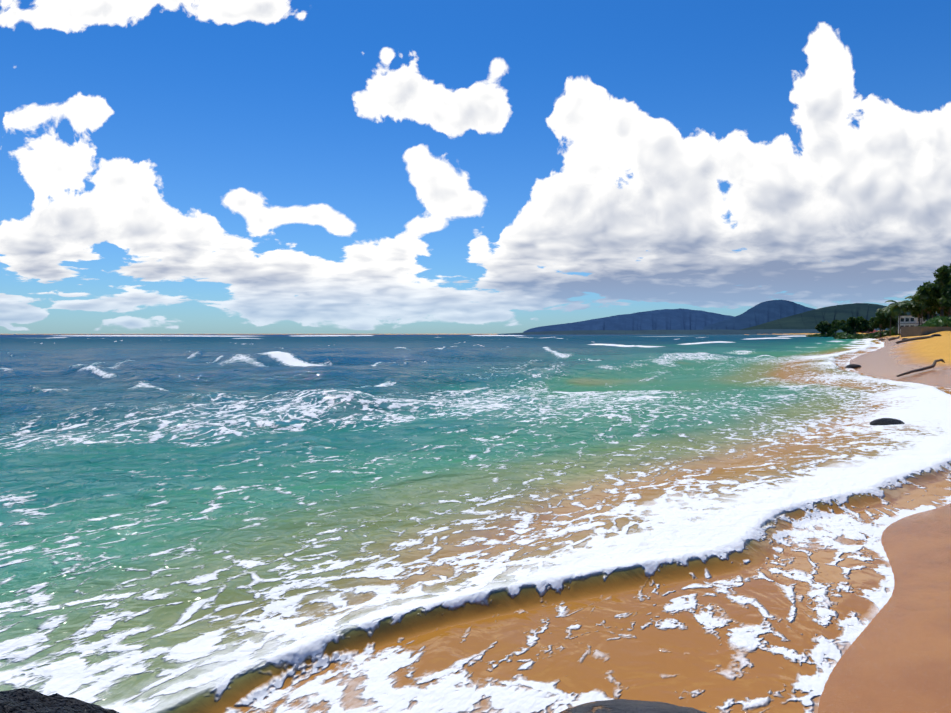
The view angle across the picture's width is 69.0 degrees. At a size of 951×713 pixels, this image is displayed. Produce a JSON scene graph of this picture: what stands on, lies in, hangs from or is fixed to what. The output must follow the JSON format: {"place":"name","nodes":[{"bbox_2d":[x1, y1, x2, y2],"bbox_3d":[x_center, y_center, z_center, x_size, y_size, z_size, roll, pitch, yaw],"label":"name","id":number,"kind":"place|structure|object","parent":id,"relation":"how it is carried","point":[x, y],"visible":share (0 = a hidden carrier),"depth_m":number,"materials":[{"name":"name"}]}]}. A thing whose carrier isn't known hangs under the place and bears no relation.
{"place":"outdoors","nodes":[
{"label":"outdoors","id":0,"kind":"place"},
{"bbox_2d":[0,334,950,712],"bbox_3d":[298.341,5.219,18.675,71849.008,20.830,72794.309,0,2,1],"label":"sea water","id":1,"kind":"structure","parent":0,"point":[358,524],"depth_m":8.61,"materials":[{"name":"teal liquid"}]},
{"bbox_2d":[0,0,950,330],"bbox_3d":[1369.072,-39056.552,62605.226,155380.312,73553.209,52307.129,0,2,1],"label":"cloud","id":2,"kind":"structure","parent":0,"point":[840,208],"depth_m":82663.11,"materials":[{"name":"white"}]},
{"bbox_2d":[0,0,950,333],"label":"sky","id":3,"kind":"structure","parent":0,"point":[268,110],"materials":[{"name":"blue"}]},
{"bbox_2d":[524,308,734,331],"bbox_3d":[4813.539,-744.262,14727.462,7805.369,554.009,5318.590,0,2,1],"label":"hill","id":4,"kind":"structure","parent":0,"point":[676,319],"depth_m":13681.41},
{"bbox_2d":[387,326,950,712],"bbox_3d":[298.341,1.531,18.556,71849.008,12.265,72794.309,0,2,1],"label":"beach ground","id":5,"kind":"structure","parent":0,"point":[895,657],"depth_m":5.23,"materials":[{"name":"beige sand"}]},
{"bbox_2d":[0,688,118,712],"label":"lava rock outcrop","id":6,"kind":"object","parent":5,"relation":"on","point":[23,700],"visible":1,"depth_m":2.26,"materials":[{"name":"black stone"}]},
{"bbox_2d":[559,699,706,712],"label":"rock","id":7,"kind":"object","parent":5,"relation":"on","point":[621,706],"visible":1,"depth_m":3.47,"materials":[{"name":"grey stone"}]},
{"bbox_2d":[815,321,837,336],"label":"tree","id":8,"kind":"object","parent":5,"relation":"on","point":[823,329],"depth_m":592.69,"materials":[{"name":"green plant"}]},
{"bbox_2d":[806,332,853,336],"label":"scrub","id":9,"kind":"object","parent":5,"relation":"on","point":[833,335],"visible":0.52,"depth_m":603.65,"materials":[{"name":"green plant"}]},
{"bbox_2d":[822,319,845,335],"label":"tree","id":10,"kind":"object","parent":5,"relation":"on","point":[833,328],"depth_m":513.79,"materials":[{"name":"green plant"}]},
{"bbox_2d":[837,321,854,334],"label":"tree","id":11,"kind":"object","parent":5,"relation":"on","point":[842,327],"depth_m":441.20,"materials":[{"name":"green plant"}]},
{"bbox_2d":[845,317,863,333],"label":"tree","id":12,"kind":"object","parent":5,"relation":"on","point":[850,321],"depth_m":412.92,"materials":[{"name":"green plant"}]},
{"bbox_2d":[834,326,898,338],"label":"scrub","id":13,"kind":"object","parent":5,"relation":"on","point":[874,335],"visible":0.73,"depth_m":329.52,"materials":[{"name":"green plant"}]},
{"bbox_2d":[856,316,876,333],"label":"tree","id":14,"kind":"object","parent":5,"relation":"on","point":[862,321],"depth_m":394.70,"materials":[{"name":"green plant"}]},
{"bbox_2d":[869,312,890,336],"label":"tree","id":15,"kind":"object","parent":5,"relation":"on","point":[880,318],"depth_m":323.74,"materials":[{"name":"green plant"}]},
{"bbox_2d":[880,307,902,335],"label":"palm","id":16,"kind":"object","parent":5,"relation":"on","point":[887,311],"depth_m":295.80,"materials":[{"name":"green plant"}]},
{"bbox_2d":[845,334,940,424],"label":"beach rocks","id":17,"kind":"object","parent":5,"relation":"on","point":[886,421],"visible":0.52,"depth_m":16.52,"materials":[{"name":"grey stone"}]},
{"bbox_2d":[886,313,906,334],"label":"tree","id":18,"kind":"object","parent":5,"relation":"on","point":[894,321],"depth_m":323.74,"materials":[{"name":"green plant"}]},
{"bbox_2d":[886,300,908,335],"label":"palm","id":19,"kind":"object","parent":5,"relation":"on","point":[895,307],"depth_m":279.75,"materials":[{"name":"green plant"}]},
{"bbox_2d":[900,300,912,314],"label":"palm","id":20,"kind":"object","parent":5,"relation":"on","point":[907,301],"depth_m":305.41,"materials":[{"name":"green plant"}]},
{"bbox_2d":[898,316,926,333],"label":"house walls","id":21,"kind":"structure","parent":5,"relation":"on","point":[910,321],"depth_m":293.52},
{"bbox_2d":[896,315,924,323],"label":"ledges","id":22,"kind":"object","parent":21,"relation":"on","point":[908,323],"depth_m":293.35,"materials":[{"name":"white concrete"}]},
{"bbox_2d":[900,318,924,328],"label":"house windows","id":23,"kind":"structure","parent":21,"relation":"in","point":[906,320],"depth_m":294.23,"materials":[{"name":"black glass"}]},
{"bbox_2d":[888,336,944,376],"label":"driftwood logs","id":24,"kind":"object","parent":5,"relation":"on","point":[923,368],"visible":0.92,"depth_m":35.06,"materials":[{"name":"brown wood"}]},
{"bbox_2d":[910,294,922,324],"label":"palm","id":25,"kind":"object","parent":5,"relation":"on","point":[911,297],"depth_m":261.05,"materials":[{"name":"green plant"}]},
{"bbox_2d":[910,310,930,325],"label":"tree","id":26,"kind":"object","parent":5,"relation":"on","point":[916,313],"depth_m":280.46,"materials":[{"name":"green plant"}]},
{"bbox_2d":[901,326,950,336],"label":"sea wall","id":27,"kind":"structure","parent":5,"relation":"on","point":[914,331],"depth_m":199.05,"materials":[{"name":"concrete"}]},
{"bbox_2d":[902,301,949,319],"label":"trees","id":28,"kind":"object","parent":5,"relation":"on","point":[915,306],"depth_m":258.22,"materials":[{"name":"green plant"}]},
{"bbox_2d":[912,281,944,316],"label":"tree","id":29,"kind":"object","parent":5,"relation":"on","point":[927,302],"depth_m":241.68,"materials":[{"name":"green plant"}]},
{"bbox_2d":[917,274,950,300],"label":"tree","id":30,"kind":"object","parent":5,"relation":"on","point":[929,290],"visible":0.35,"depth_m":234.19,"materials":[{"name":"green plant"}]},
{"bbox_2d":[919,315,950,326],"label":"scrub bank","id":31,"kind":"structure","parent":5,"relation":"on","point":[939,321],"depth_m":205.67,"materials":[{"name":"green plant"}]},
{"bbox_2d":[933,263,950,307],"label":"tree","id":32,"kind":"object","parent":5,"relation":"on","point":[943,281],"visible":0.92,"depth_m":221.73,"materials":[{"name":"green plant"}]},
{"bbox_2d":[936,309,950,316],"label":"tree","id":33,"kind":"object","parent":5,"relation":"on","point":[944,314],"depth_m":267.95,"materials":[{"name":"green plant"}]},
{"bbox_2d":[497,328,887,334],"bbox_3d":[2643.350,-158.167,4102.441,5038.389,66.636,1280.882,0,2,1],"label":"coast land","id":34,"kind":"structure","parent":0,"point":[679,332],"depth_m":3792.90,"materials":[{"name":"green plant"}]},
{"bbox_2d":[703,300,814,329],"bbox_3d":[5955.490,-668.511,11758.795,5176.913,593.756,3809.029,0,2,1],"label":"hill","id":35,"kind":"structure","parent":0,"point":[763,312],"depth_m":11130.10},
{"bbox_2d":[740,303,950,329],"bbox_3d":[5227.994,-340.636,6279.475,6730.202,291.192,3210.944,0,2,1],"label":"hill ridge","id":36,"kind":"structure","parent":0,"point":[811,319],"depth_m":5801.38,"materials":[{"name":"green plant"}]}
]}

